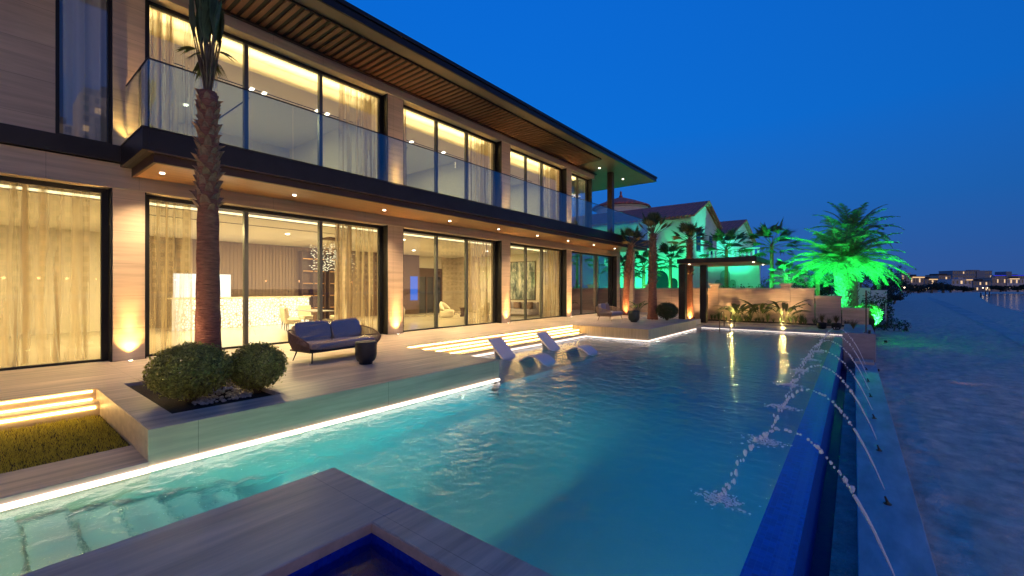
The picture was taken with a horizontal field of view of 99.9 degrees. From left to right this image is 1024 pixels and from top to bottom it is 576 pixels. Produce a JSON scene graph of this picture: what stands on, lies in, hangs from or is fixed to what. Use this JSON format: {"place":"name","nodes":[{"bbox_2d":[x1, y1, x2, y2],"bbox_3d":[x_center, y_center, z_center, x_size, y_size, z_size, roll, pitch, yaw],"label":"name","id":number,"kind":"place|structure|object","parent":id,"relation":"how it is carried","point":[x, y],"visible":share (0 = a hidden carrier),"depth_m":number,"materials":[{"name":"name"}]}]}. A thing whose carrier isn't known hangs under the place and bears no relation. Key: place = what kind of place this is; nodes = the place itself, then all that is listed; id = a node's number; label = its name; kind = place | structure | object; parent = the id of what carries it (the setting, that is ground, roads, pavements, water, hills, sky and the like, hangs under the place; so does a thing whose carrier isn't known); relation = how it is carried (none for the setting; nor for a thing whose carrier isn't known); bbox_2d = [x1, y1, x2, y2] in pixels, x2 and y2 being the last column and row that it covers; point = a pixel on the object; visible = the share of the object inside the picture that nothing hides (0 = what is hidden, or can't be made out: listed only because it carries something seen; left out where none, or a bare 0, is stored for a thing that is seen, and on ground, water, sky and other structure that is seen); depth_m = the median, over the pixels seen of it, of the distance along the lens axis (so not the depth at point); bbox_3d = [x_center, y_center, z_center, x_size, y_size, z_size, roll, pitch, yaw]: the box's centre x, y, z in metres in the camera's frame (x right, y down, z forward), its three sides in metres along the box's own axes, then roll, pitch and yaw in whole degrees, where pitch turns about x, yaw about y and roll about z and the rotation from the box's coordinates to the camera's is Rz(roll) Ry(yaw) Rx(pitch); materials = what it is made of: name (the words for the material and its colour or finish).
{"place":"outdoors","nodes":[
{"label":"outdoors","id":0,"kind":"place"},
{"bbox_2d":[0,415,129,473],"bbox_3d":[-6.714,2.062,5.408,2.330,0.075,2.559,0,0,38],"label":"grass","id":1,"kind":"structure","parent":0,"point":[41,440],"depth_m":5.84,"materials":[{"name":"plant"}]},
{"bbox_2d":[20,468,552,575],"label":"foreground deck","id":2,"kind":"structure","parent":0,"point":[263,533],"depth_m":2.94,"materials":[{"name":"wood"}]},
{"bbox_2d":[287,533,441,575],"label":"plunge tub","id":3,"kind":"object","parent":2,"relation":"on","point":[360,542],"visible":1,"depth_m":2.88,"materials":[{"name":"blue tile"}]},
{"bbox_2d":[263,523,462,575],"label":"tub rim","id":4,"kind":"object","parent":3,"relation":"attached to","point":[438,567],"visible":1,"depth_m":2.83,"materials":[{"name":"stone"}]},
{"bbox_2d":[306,541,425,575],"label":"tub water","id":5,"kind":"structure","parent":3,"relation":"in","point":[371,558],"depth_m":2.84,"materials":[{"name":"liquid"}]},
{"bbox_2d":[0,312,694,465],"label":"terrace","id":6,"kind":"structure","parent":0,"point":[333,371],"depth_m":8.69,"materials":[{"name":"stone"}]},
{"bbox_2d":[0,391,91,404],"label":"light strip","id":7,"kind":"object","parent":6,"relation":"attached to","point":[44,397],"visible":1,"depth_m":6.84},
{"bbox_2d":[0,399,99,429],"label":"lawn steps","id":8,"kind":"structure","parent":6,"relation":"attached to","point":[45,410],"depth_m":6.71,"materials":[{"name":"stone"}]},
{"bbox_2d":[0,406,95,423],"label":"light strip","id":9,"kind":"object","parent":8,"relation":"attached to","point":[44,415],"visible":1,"depth_m":6.65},
{"bbox_2d":[130,378,271,413],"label":"planter soil","id":10,"kind":"structure","parent":6,"relation":"in","point":[171,405],"depth_m":6.85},
{"bbox_2d":[142,341,234,403],"bbox_3d":[-4.979,1.291,6.653,1.219,0.973,1.195,0,0,38],"label":"round shrub","id":11,"kind":"object","parent":10,"relation":"on","point":[209,364],"visible":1,"depth_m":6.37,"materials":[{"name":"green plant"}]},
{"bbox_2d":[175,0,237,387],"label":"fan palm","id":12,"kind":"object","parent":10,"relation":"on","point":[209,20],"visible":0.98,"depth_m":7.51,"materials":[{"name":"brown plant"}]},
{"bbox_2d":[180,386,251,404],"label":"pebbles","id":13,"kind":"object","parent":10,"relation":"on","point":[206,400],"visible":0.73,"depth_m":6.96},
{"bbox_2d":[225,341,290,393],"bbox_3d":[-4.328,1.334,7.269,0.947,0.885,0.967,0,0,38],"label":"round shrub","id":14,"kind":"object","parent":10,"relation":"on","point":[245,362],"visible":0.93,"depth_m":7.06,"materials":[{"name":"green plant"}]},
{"bbox_2d":[96,360,498,466],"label":"terrace side","id":15,"kind":"structure","parent":6,"relation":"attached to","point":[161,444],"depth_m":6.40,"materials":[{"name":"stone"}]},
{"bbox_2d":[149,378,499,471],"bbox_3d":[-2.332,2.175,7.710,0.055,0.050,6.510,0,0,38],"label":"light strip","id":16,"kind":"object","parent":15,"relation":"attached to","point":[220,451],"visible":0.93,"depth_m":6.50,"materials":[{"name":"plastic"}]},
{"bbox_2d":[0,0,656,370],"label":"modern villa","id":17,"kind":"object","parent":6,"relation":"on","point":[290,189],"visible":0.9,"depth_m":15.36,"materials":[{"name":"stone"}]},
{"bbox_2d":[0,182,89,366],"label":"curtain","id":18,"kind":"object","parent":17,"relation":"hanging from","point":[10,360],"visible":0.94,"depth_m":9.56,"materials":[{"name":"fabric"}]},
{"bbox_2d":[0,175,111,370],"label":"window","id":19,"kind":"structure","parent":17,"relation":"in","point":[105,195],"depth_m":10.03,"materials":[{"name":"black"}]},
{"bbox_2d":[55,0,111,143],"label":"window","id":20,"kind":"structure","parent":17,"relation":"in","point":[57,2],"depth_m":9.93,"materials":[{"name":"black"}]},
{"bbox_2d":[62,0,105,141],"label":"curtain","id":21,"kind":"object","parent":17,"relation":"hanging from","point":[84,68],"visible":0.93,"depth_m":9.78,"materials":[{"name":"white fabric"}]},
{"bbox_2d":[149,201,191,352],"bbox_3d":[-8.938,-0.370,11.271,0.273,4.060,0.973,0,0,38],"label":"curtain","id":22,"kind":"object","parent":17,"relation":"hanging from","point":[174,334],"visible":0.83,"depth_m":11.30,"materials":[{"name":"fabric"}]},
{"bbox_2d":[149,8,202,134],"bbox_3d":[-8.905,-5.275,11.361,0.311,3.850,1.218,0,0,38],"label":"curtain","id":23,"kind":"object","parent":17,"relation":"hanging from","point":[156,19],"visible":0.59,"depth_m":11.20,"materials":[{"name":"fabric"}]},
{"bbox_2d":[167,296,310,330],"bbox_3d":[-11.889,1.030,19.155,0.850,1.300,5.500,0,0,38],"label":"bar counter","id":24,"kind":"object","parent":17,"relation":"on","point":[264,310],"visible":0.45,"depth_m":18.69,"materials":[{"name":"white stone"}]},
{"bbox_2d":[145,192,387,358],"bbox_3d":[-6.889,-0.310,13.247,0.430,4.020,6.930,0,0,38],"label":"window","id":25,"kind":"structure","parent":17,"relation":"in","point":[382,230],"depth_m":13.30,"materials":[{"name":"black"}]},
{"bbox_2d":[145,0,387,180],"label":"window","id":26,"kind":"structure","parent":17,"relation":"in","point":[382,100],"depth_m":14.07,"materials":[{"name":"black"}]},
{"bbox_2d":[298,305,312,321],"bbox_3d":[-9.296,1.241,19.522,0.608,0.921,0.580,0,0,38],"label":"dining chair","id":27,"kind":"object","parent":17,"relation":"on","point":[304,315],"visible":0.64,"depth_m":19.50,"materials":[{"name":"beige fabric"}]},
{"bbox_2d":[298,251,325,318],"bbox_3d":[-10.856,-0.150,23.380,0.390,3.700,1.300,0,0,38],"label":"display shelf","id":28,"kind":"object","parent":17,"relation":"on","point":[307,279],"visible":0.72,"depth_m":23.33,"materials":[{"name":"brown wood"}]},
{"bbox_2d":[309,237,353,270],"bbox_3d":[-7.941,-1.496,19.097,1.621,1.427,1.936,0,0,38],"label":"chandelier","id":29,"kind":"object","parent":17,"relation":"hanging from","point":[328,239],"visible":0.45,"depth_m":18.94,"materials":[{"name":"clear glass"}]},
{"bbox_2d":[326,252,346,318],"bbox_3d":[-9.922,-0.150,24.554,0.390,3.700,1.300,0,0,38],"label":"display shelf","id":30,"kind":"object","parent":17,"relation":"on","point":[330,274],"visible":0.25,"depth_m":24.12,"materials":[{"name":"brown wood"}]},
{"bbox_2d":[334,223,351,319],"bbox_3d":[-5.934,-0.370,15.101,0.308,4.060,0.613,0,0,38],"label":"curtain","id":31,"kind":"object","parent":17,"relation":"hanging from","point":[343,279],"visible":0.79,"depth_m":15.11,"materials":[{"name":"fabric"}]},
{"bbox_2d":[340,84,375,177],"bbox_3d":[-5.574,-5.275,15.557,0.312,3.850,1.409,0,0,38],"label":"curtain","id":32,"kind":"object","parent":17,"relation":"hanging from","point":[366,134],"visible":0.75,"depth_m":15.75,"materials":[{"name":"fabric"}]},
{"bbox_2d":[351,225,372,332],"bbox_3d":[-5.420,-0.370,15.712,0.278,4.060,0.973,0,0,38],"label":"curtain","id":33,"kind":"object","parent":17,"relation":"hanging from","point":[369,256],"visible":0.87,"depth_m":15.87,"materials":[{"name":"fabric"}]},
{"bbox_2d":[404,109,406,185],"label":"curtain","id":34,"kind":"object","parent":17,"relation":"hanging from","point":[405,174],"visible":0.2,"depth_m":17.14,"materials":[{"name":"fabric"}]},
{"bbox_2d":[439,302,453,317],"bbox_3d":[-3.808,1.240,25.119,0.861,0.920,0.900,0,0,18],"label":"armchair","id":35,"kind":"object","parent":17,"relation":"on","point":[446,311],"visible":0.98,"depth_m":24.83,"materials":[{"name":"beige fabric"}]},
{"bbox_2d":[403,227,501,332],"bbox_3d":[-2.496,-0.310,18.774,0.430,4.020,5.850,0,0,38],"label":"window","id":36,"kind":"structure","parent":17,"relation":"in","point":[497,245],"depth_m":19.51,"materials":[{"name":"black"}]},
{"bbox_2d":[403,100,501,206],"bbox_3d":[-2.496,-5.240,18.774,0.430,3.840,5.850,0,0,38],"label":"window","id":37,"kind":"structure","parent":17,"relation":"in","point":[497,146],"depth_m":19.51,"materials":[{"name":"black"}]},
{"bbox_2d":[468,138,487,202],"bbox_3d":[-1.595,-5.275,20.562,0.330,3.850,1.578,0,0,38],"label":"curtain","id":38,"kind":"object","parent":17,"relation":"hanging from","point":[483,191],"visible":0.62,"depth_m":20.67,"materials":[{"name":"fabric"}]},
{"bbox_2d":[468,240,489,323],"bbox_3d":[-1.567,-0.370,20.587,0.314,4.060,1.628,0,0,40],"label":"curtain","id":39,"kind":"object","parent":17,"relation":"hanging from","point":[485,306],"visible":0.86,"depth_m":20.54,"materials":[{"name":"fabric"}]},
{"bbox_2d":[510,261,535,299],"bbox_3d":[0.623,-0.500,27.948,2.200,2.500,0.055,0,0,38],"label":"painting","id":40,"kind":"object","parent":17,"relation":"attached to","point":[516,280],"visible":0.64,"depth_m":27.92,"materials":[{"name":"brown paint"}]},
{"bbox_2d":[510,301,538,314],"bbox_3d":[0.240,1.225,26.984,2.800,0.750,1.150,0,0,38],"label":"lounge sofa","id":41,"kind":"object","parent":17,"relation":"on","point":[517,308],"visible":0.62,"depth_m":26.40,"materials":[{"name":"fabric"}]},
{"bbox_2d":[510,243,566,321],"bbox_3d":[1.414,-0.310,23.695,0.430,4.020,5.400,0,0,38],"label":"window","id":42,"kind":"structure","parent":17,"relation":"in","point":[562,253],"depth_m":25.03,"materials":[{"name":"black"}]},
{"bbox_2d":[510,148,566,221],"bbox_3d":[1.414,-5.240,23.695,0.430,3.840,5.400,0,0,38],"label":"window","id":43,"kind":"structure","parent":17,"relation":"in","point":[562,172],"depth_m":24.93,"materials":[{"name":"black"}]},
{"bbox_2d":[538,163,555,219],"bbox_3d":[2.128,-5.275,25.246,0.333,3.850,1.837,0,0,38],"label":"curtain","id":44,"kind":"object","parent":17,"relation":"hanging from","point":[553,207],"visible":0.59,"depth_m":25.43,"materials":[{"name":"fabric"}]},
{"bbox_2d":[543,250,555,316],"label":"curtain","id":45,"kind":"object","parent":17,"relation":"hanging from","point":[548,305],"visible":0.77,"depth_m":25.37,"materials":[{"name":"fabric"}]},
{"bbox_2d":[572,173,591,227],"bbox_3d":[4.254,-5.240,27.269,0.430,3.840,2.610,0,0,38],"label":"window","id":46,"kind":"structure","parent":17,"relation":"in","point":[588,183],"depth_m":28.23,"materials":[{"name":"black"}]},
{"bbox_2d":[572,251,616,315],"bbox_3d":[5.427,-0.310,28.744,0.430,4.020,6.380,0,0,38],"label":"window","id":47,"kind":"structure","parent":17,"relation":"in","point":[594,276],"depth_m":28.94,"materials":[{"name":"black"}]},
{"bbox_2d":[287,318,380,363],"bbox_3d":[-4.365,1.240,10.645,0.951,0.929,2.172,0,0,32],"label":"outdoor sofa","id":48,"kind":"object","parent":6,"relation":"on","point":[310,337],"visible":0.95,"depth_m":10.38,"materials":[{"name":"fabric"}]},
{"bbox_2d":[355,340,376,364],"bbox_3d":[-3.296,1.449,9.708,0.475,0.502,0.475,0,0,38],"label":"drum table","id":49,"kind":"object","parent":6,"relation":"on","point":[365,352],"visible":1,"depth_m":9.52,"materials":[{"name":"grey"}]},
{"bbox_2d":[428,329,585,356],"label":"pool steps","id":50,"kind":"structure","parent":6,"relation":"attached to","point":[483,350],"depth_m":15.62,"materials":[{"name":"stone"}]},
{"bbox_2d":[415,320,695,358],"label":"platform side","id":51,"kind":"structure","parent":6,"relation":"attached to","point":[643,334],"depth_m":18.93,"materials":[{"name":"stone"}]},
{"bbox_2d":[596,303,624,318],"bbox_3d":[5.250,1.237,23.033,0.951,0.934,2.012,0,0,34],"label":"outdoor sofa","id":52,"kind":"object","parent":6,"relation":"on","point":[603,309],"visible":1,"depth_m":22.56,"materials":[{"name":"fabric"}]},
{"bbox_2d":[639,210,673,319],"bbox_3d":[7.891,-1.332,23.857,1.755,6.126,1.802,0,0,-8],"label":"fan palm","id":53,"kind":"object","parent":6,"relation":"on","point":[651,219],"visible":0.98,"depth_m":23.46,"materials":[{"name":"brown plant"}]},
{"bbox_2d":[655,302,677,319],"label":"round shrub","id":54,"kind":"object","parent":6,"relation":"on","point":[667,311],"visible":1,"depth_m":22.53,"materials":[{"name":"green plant"}]},
{"bbox_2d":[640,314,700,324],"bbox_3d":[8.983,2.180,27.578,6.350,0.840,6.040,0,0,38],"label":"gravel bed","id":55,"kind":"object","parent":6,"relation":"on","point":[698,321],"visible":0.04,"depth_m":24.90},
{"bbox_2d":[620,225,648,314],"bbox_3d":[7.622,-1.136,27.172,2.314,5.794,2.328,0,0,38],"label":"fan palm","id":56,"kind":"object","parent":55,"relation":"on","point":[636,234],"visible":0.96,"depth_m":27.13,"materials":[{"name":"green plant"}]},
{"bbox_2d":[198,328,823,459],"bbox_3d":[-0.173,3.002,8.695,9.710,1.595,38.000,0,0,38],"label":"pool shell","id":57,"kind":"object","parent":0,"point":[684,332],"visible":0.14,"depth_m":21.02,"materials":[{"name":"tile"}]},
{"bbox_2d":[0,445,148,511],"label":"lawn ledge","id":58,"kind":"object","parent":57,"relation":"on","point":[20,484],"visible":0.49,"depth_m":4.86,"materials":[{"name":"stone"}]},
{"bbox_2d":[0,467,149,511],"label":"light strip","id":59,"kind":"object","parent":58,"relation":"attached to","point":[38,498],"visible":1,"depth_m":4.62,"materials":[{"name":"plastic"}]},
{"bbox_2d":[0,328,834,575],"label":"pool water","id":60,"kind":"structure","parent":57,"relation":"in","point":[607,457],"depth_m":5.43,"materials":[{"name":"liquid"}]},
{"bbox_2d":[488,337,554,363],"bbox_3d":[0.349,2.071,13.454,2.375,0.852,0.680,0,0,38],"label":"pool lounger","id":61,"kind":"object","parent":60,"relation":"in","point":[502,349],"visible":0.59,"depth_m":13.77,"materials":[{"name":"white plastic"}]},
{"bbox_2d":[536,332,597,353],"bbox_3d":[2.014,2.071,15.388,2.375,0.852,0.680,0,0,38],"label":"pool lounger","id":62,"kind":"object","parent":60,"relation":"in","point":[547,341],"visible":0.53,"depth_m":15.70,"materials":[{"name":"white plastic"}]},
{"bbox_2d":[690,427,894,575],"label":"water jet","id":63,"kind":"object","parent":60,"relation":"on","point":[721,496],"visible":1,"depth_m":4.31,"materials":[{"name":"white"}]},
{"bbox_2d":[741,388,884,488],"bbox_3d":[4.011,1.949,5.877,1.643,1.150,0.563,0,0,38],"label":"water jet","id":64,"kind":"object","parent":60,"relation":"on","point":[765,441],"visible":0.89,"depth_m":6.02,"materials":[{"name":"white"}]},
{"bbox_2d":[764,365,876,439],"bbox_3d":[5.418,1.945,7.659,1.658,1.160,0.479,0,0,38],"label":"water jet","id":65,"kind":"object","parent":60,"relation":"on","point":[773,405],"visible":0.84,"depth_m":7.80,"materials":[{"name":"white"}]},
{"bbox_2d":[772,349,872,409],"bbox_3d":[6.783,1.936,9.494,1.806,1.184,0.496,0,0,38],"label":"water jet","id":66,"kind":"object","parent":60,"relation":"on","point":[790,383],"visible":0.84,"depth_m":9.60,"materials":[{"name":"white"}]},
{"bbox_2d":[740,335,843,575],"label":"overflow edge","id":67,"kind":"object","parent":57,"relation":"attached to","point":[783,541],"visible":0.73,"depth_m":4.80,"materials":[{"name":"blue tile"}]},
{"bbox_2d":[810,369,846,575],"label":"overflow trough","id":68,"kind":"object","parent":67,"relation":"in","point":[821,560],"visible":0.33,"depth_m":6.17,"materials":[{"name":"blue tile"}]},
{"bbox_2d":[345,0,1023,288],"label":"sky","id":69,"kind":"structure","parent":0,"point":[770,112],"materials":[{"name":"blue"}]},
{"bbox_2d":[696,321,843,330],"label":"terrace","id":70,"kind":"structure","parent":0,"point":[808,327],"depth_m":23.72,"materials":[{"name":"stone"}]},
{"bbox_2d":[668,221,711,318],"bbox_3d":[11.537,-1.308,28.036,2.983,6.775,3.018,0,0,38],"label":"fan palm","id":71,"kind":"object","parent":70,"relation":"on","point":[689,230],"visible":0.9,"depth_m":27.90,"materials":[{"name":"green plant"}]},
{"bbox_2d":[677,256,769,322],"bbox_3d":[12.515,0.200,25.360,4.040,3.760,4.520,0,0,38],"label":"pergola","id":72,"kind":"object","parent":70,"relation":"on","point":[703,264],"visible":0.85,"depth_m":24.80,"materials":[{"name":"brown metal"}]},
{"bbox_2d":[701,324,842,335],"bbox_3d":[13.312,2.340,22.401,6.350,0.520,0.960,0,0,38],"label":"ledge","id":73,"kind":"object","parent":70,"relation":"on","point":[824,332],"visible":0.24,"depth_m":21.91,"materials":[{"name":"stone"}]},
{"bbox_2d":[708,319,843,326],"bbox_3d":[14.839,2.050,25.262,7.400,0.060,1.980,0,0,38],"label":"planting bed","id":74,"kind":"object","parent":70,"relation":"on","point":[770,322],"visible":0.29,"depth_m":25.41,"materials":[{"name":"soil"}]},
{"bbox_2d":[713,303,757,321],"bbox_3d":[13.745,1.478,26.161,2.863,1.084,3.160,0,0,38],"label":"broad leaf plant","id":75,"kind":"object","parent":74,"relation":"on","point":[733,308],"visible":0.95,"depth_m":26.04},
{"bbox_2d":[739,299,786,321],"bbox_3d":[14.724,1.344,25.537,3.089,1.352,3.182,0,0,38],"label":"broad leaf plant","id":76,"kind":"object","parent":74,"relation":"on","point":[762,310],"visible":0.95,"depth_m":25.18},
{"bbox_2d":[699,313,831,324],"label":"undergrowth","id":77,"kind":"object","parent":74,"relation":"on","point":[773,319],"visible":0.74,"depth_m":25.60,"materials":[{"name":"green plant"}]},
{"bbox_2d":[754,299,813,323],"bbox_3d":[15.610,1.315,24.721,3.180,1.409,3.555,0,0,38],"label":"broad leaf plant","id":78,"kind":"object","parent":74,"relation":"on","point":[785,307],"visible":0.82,"depth_m":24.43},
{"bbox_2d":[841,316,874,331],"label":"neighbour garden","id":79,"kind":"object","parent":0,"point":[872,322],"visible":0.04,"depth_m":23.54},
{"bbox_2d":[624,250,664,287],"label":"garden palm","id":80,"kind":"object","parent":79,"relation":"on","point":[642,258],"visible":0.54,"depth_m":35.76,"materials":[{"name":"green plant"}]},
{"bbox_2d":[656,242,694,287],"bbox_3d":[12.537,-1.055,34.406,3.842,5.511,3.452,0,0,38],"label":"garden palm","id":81,"kind":"object","parent":79,"relation":"on","point":[664,247],"visible":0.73,"depth_m":34.36,"materials":[{"name":"green plant"}]},
{"bbox_2d":[572,191,807,287],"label":"white villa","id":82,"kind":"object","parent":79,"relation":"on","point":[703,214],"visible":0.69,"depth_m":40.09,"materials":[{"name":"paint"}]},
{"bbox_2d":[697,225,750,287],"bbox_3d":[15.820,-1.439,32.105,3.952,6.279,3.903,0,0,38],"label":"garden palm","id":83,"kind":"object","parent":79,"relation":"on","point":[730,235],"visible":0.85,"depth_m":31.87,"materials":[{"name":"green plant"}]},
{"bbox_2d":[740,219,806,287],"bbox_3d":[18.200,-1.654,30.268,4.114,6.708,4.067,0,0,38],"label":"garden palm","id":84,"kind":"object","parent":79,"relation":"on","point":[764,232],"visible":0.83,"depth_m":30.10,"materials":[{"name":"green plant"}]},
{"bbox_2d":[766,259,803,286],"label":"garden palm","id":85,"kind":"object","parent":79,"relation":"on","point":[785,277],"visible":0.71,"depth_m":28.39,"materials":[{"name":"green plant"}]},
{"bbox_2d":[791,277,831,295],"bbox_3d":[21.708,0.548,31.309,2.650,2.667,2.244,0,0,38],"label":"hedge","id":86,"kind":"object","parent":79,"relation":"on","point":[827,290],"visible":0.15,"depth_m":30.89,"materials":[{"name":"green"}]},
{"bbox_2d":[796,263,833,295],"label":"garden palm","id":87,"kind":"object","parent":79,"relation":"on","point":[817,290],"visible":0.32,"depth_m":29.29,"materials":[{"name":"green plant"}]},
{"bbox_2d":[782,216,915,315],"bbox_3d":[20.238,-1.273,26.172,6.620,5.946,6.596,0,0,38],"label":"date palm","id":88,"kind":"object","parent":79,"relation":"on","point":[841,257],"visible":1,"depth_m":25.53,"materials":[{"name":"green plant"}]},
{"bbox_2d":[809,202,904,307],"bbox_3d":[23.872,-2.209,30.160,5.078,7.818,4.908,0,0,19],"label":"date palm","id":89,"kind":"object","parent":79,"relation":"on","point":[852,218],"visible":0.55,"depth_m":29.75,"materials":[{"name":"green plant"}]},
{"bbox_2d":[855,303,882,324],"bbox_3d":[20.109,1.536,24.386,1.424,1.397,1.118,0,0,38],"label":"hedge","id":90,"kind":"object","parent":79,"relation":"on","point":[875,313],"visible":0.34,"depth_m":24.03,"materials":[{"name":"green plant"}]},
{"bbox_2d":[829,313,1023,575],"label":"beach sand","id":91,"kind":"structure","parent":0,"point":[953,386],"depth_m":8.58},
{"bbox_2d":[842,324,875,369],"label":"end block","id":92,"kind":"structure","parent":91,"relation":"on","point":[865,343],"depth_m":16.04,"materials":[{"name":"stone"}]},
{"bbox_2d":[861,291,894,325],"bbox_3d":[29.206,1.710,34.392,2.128,3.042,2.224,0,0,38],"label":"hedge","id":93,"kind":"object","parent":91,"relation":"on","point":[881,304],"visible":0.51,"depth_m":34.08,"materials":[{"name":"green plant"}]},
{"bbox_2d":[875,318,910,330],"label":"hedge","id":94,"kind":"object","parent":91,"relation":"on","point":[886,326],"visible":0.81,"depth_m":30.36,"materials":[{"name":"green plant"}]},
{"bbox_2d":[855,362,937,575],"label":"coping","id":95,"kind":"object","parent":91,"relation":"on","point":[899,528],"visible":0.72,"depth_m":5.50,"materials":[{"name":"stone"}]},
{"bbox_2d":[833,290,1023,315],"bbox_3d":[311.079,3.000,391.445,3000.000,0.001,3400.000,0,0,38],"label":"beach sand","id":96,"kind":"structure","parent":0,"point":[921,303],"depth_m":79.70,"materials":[{"name":"sand"}]},
{"bbox_2d":[620,283,870,324],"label":"garden wall","id":97,"kind":"structure","parent":96,"relation":"on","point":[719,297],"depth_m":26.21,"materials":[{"name":"stone"}]},
{"bbox_2d":[834,271,902,301],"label":"dark tree","id":98,"kind":"object","parent":96,"relation":"on","point":[870,287],"visible":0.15,"depth_m":58.54,"materials":[{"name":"green plant"}]},
{"bbox_2d":[858,264,906,293],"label":"dark tree","id":99,"kind":"object","parent":96,"relation":"on","point":[881,279],"visible":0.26,"depth_m":73.67,"materials":[{"name":"green plant"}]},
{"bbox_2d":[871,276,914,295],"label":"dark tree","id":100,"kind":"object","parent":96,"relation":"on","point":[904,281],"visible":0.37,"depth_m":93.82,"materials":[{"name":"green plant"}]},
{"bbox_2d":[938,277,972,291],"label":"beach villa","id":101,"kind":"object","parent":96,"relation":"on","point":[959,281],"visible":0.7,"depth_m":360.00,"materials":[{"name":"beige"}]},
{"bbox_2d":[927,297,1023,345],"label":"tide line","id":102,"kind":"object","parent":96,"relation":"on","point":[1019,338],"visible":0.89,"depth_m":38.70,"materials":[{"name":"liquid"}]},
{"bbox_2d":[972,279,990,291],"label":"beach villa","id":103,"kind":"object","parent":96,"relation":"on","point":[978,284],"visible":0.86,"depth_m":370.00,"materials":[{"name":"beige"}]},
{"bbox_2d":[977,276,1006,291],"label":"beach villa","id":104,"kind":"object","parent":96,"relation":"on","point":[997,280],"visible":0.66,"depth_m":380.00,"materials":[{"name":"beige"}]},
{"bbox_2d":[1006,277,1023,291],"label":"beach villa","id":105,"kind":"object","parent":96,"relation":"on","point":[1015,281],"visible":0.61,"depth_m":380.00,"materials":[{"name":"grey"}]},
{"bbox_2d":[938,270,991,280],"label":"building","id":106,"kind":"structure","parent":0,"point":[971,274],"depth_m":620.00,"materials":[{"name":"beige"}]},
{"bbox_2d":[982,294,1023,311],"bbox_3d":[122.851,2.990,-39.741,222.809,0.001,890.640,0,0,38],"label":"sea","id":107,"kind":"structure","parent":0,"point":[1013,301],"depth_m":105.50,"materials":[{"name":"blue liquid"}]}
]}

